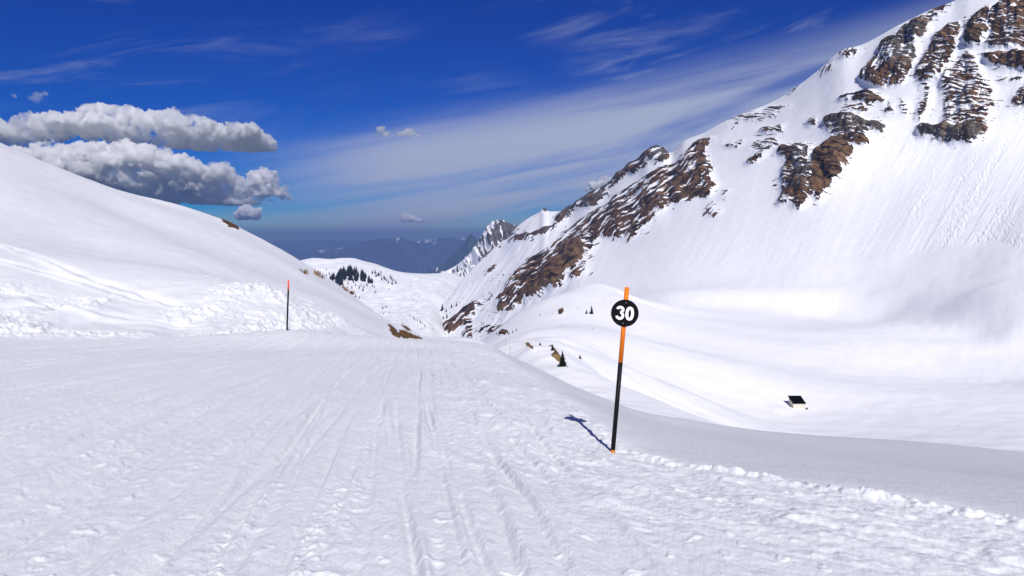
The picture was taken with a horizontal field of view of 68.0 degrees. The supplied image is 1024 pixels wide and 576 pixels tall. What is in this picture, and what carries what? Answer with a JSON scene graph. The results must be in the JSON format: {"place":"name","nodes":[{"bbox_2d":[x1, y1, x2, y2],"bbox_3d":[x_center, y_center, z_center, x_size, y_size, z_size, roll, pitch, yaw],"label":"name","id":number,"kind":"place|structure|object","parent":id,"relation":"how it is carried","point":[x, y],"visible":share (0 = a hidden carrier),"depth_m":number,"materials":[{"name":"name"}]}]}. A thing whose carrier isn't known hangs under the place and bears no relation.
{"place":"outdoors","nodes":[
{"label":"outdoors","id":0,"kind":"place"},
{"bbox_2d":[266,240,367,253],"bbox_3d":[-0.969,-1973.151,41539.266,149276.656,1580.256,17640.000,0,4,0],"label":"horizon hills","id":1,"kind":"structure","parent":0,"point":[294,247],"depth_m":40290.41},
{"bbox_2d":[290,237,465,272],"bbox_3d":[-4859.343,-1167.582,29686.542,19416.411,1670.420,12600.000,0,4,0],"label":"distant range","id":2,"kind":"structure","parent":0,"point":[402,254],"depth_m":27938.59,"materials":[{"name":"blue stone"}]},
{"bbox_2d":[300,258,462,337],"bbox_3d":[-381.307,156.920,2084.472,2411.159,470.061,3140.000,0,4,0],"label":"snowy valley","id":3,"kind":"structure","parent":0,"point":[405,298],"depth_m":1692.44,"materials":[{"name":"white snow"}]},
{"bbox_2d":[419,235,478,273],"bbox_3d":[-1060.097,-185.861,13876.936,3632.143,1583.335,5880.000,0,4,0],"label":"blue mountain","id":4,"kind":"structure","parent":0,"point":[464,250],"depth_m":13773.65,"materials":[{"name":"blue stone"}]},
{"bbox_2d":[0,0,954,241],"label":"sky","id":5,"kind":"structure","parent":0,"point":[275,120],"materials":[{"name":"blue"}]},
{"bbox_2d":[440,220,516,277],"bbox_3d":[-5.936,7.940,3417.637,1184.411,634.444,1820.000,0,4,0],"label":"grey peak","id":6,"kind":"structure","parent":0,"point":[495,233],"depth_m":3265.49,"materials":[{"name":"white snow"}]},
{"bbox_2d":[0,143,1023,575],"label":"snow ground","id":7,"kind":"structure","parent":0,"point":[176,399],"depth_m":7.98,"materials":[{"name":"white snow"}]},
{"bbox_2d":[286,280,289,329],"bbox_3d":[-8.273,0.671,28.010,0.065,1.927,0.064,3,4,0],"label":"piste marker","id":8,"kind":"object","parent":7,"relation":"on","point":[287,305],"visible":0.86,"depth_m":27.98,"materials":[{"name":"black paint"}]},
{"bbox_2d":[313,270,324,278],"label":"dry grass","id":9,"kind":"structure","parent":7,"relation":"on","point":[317,273],"depth_m":104.86,"materials":[{"name":"plant"}]},
{"bbox_2d":[387,324,410,336],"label":"dry grass","id":10,"kind":"structure","parent":7,"relation":"on","point":[394,329],"depth_m":66.77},
{"bbox_2d":[400,330,422,338],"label":"dry grass","id":11,"kind":"structure","parent":7,"relation":"on","point":[410,334],"depth_m":65.95,"materials":[{"name":"plant"}]},
{"bbox_2d":[610,287,638,453],"bbox_3d":[1.225,1.021,8.337,0.315,2.070,0.120,1,4,11],"label":"piste marker","id":12,"kind":"object","parent":7,"relation":"on","point":[624,313],"visible":0.96,"depth_m":8.26,"materials":[{"name":"plastic"}]},
{"bbox_2d":[440,0,1023,340],"bbox_3d":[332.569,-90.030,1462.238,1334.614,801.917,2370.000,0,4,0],"label":"mountain face","id":13,"kind":"object","parent":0,"point":[906,138],"visible":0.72,"depth_m":891.83},
{"bbox_2d":[482,242,1023,451],"bbox_3d":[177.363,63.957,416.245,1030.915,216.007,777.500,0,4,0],"label":"snow basin","id":14,"kind":"object","parent":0,"point":[921,347],"visible":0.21,"depth_m":357.16,"materials":[{"name":"white snow"}]},
{"bbox_2d":[558,350,567,366],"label":"spruce tree","id":15,"kind":"object","parent":14,"relation":"on","point":[562,362],"visible":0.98,"depth_m":85.91,"materials":[{"name":"green plant"}]},
{"bbox_2d":[788,396,805,408],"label":"hut","id":16,"kind":"object","parent":14,"relation":"on","point":[797,402],"visible":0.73,"depth_m":244.61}
]}

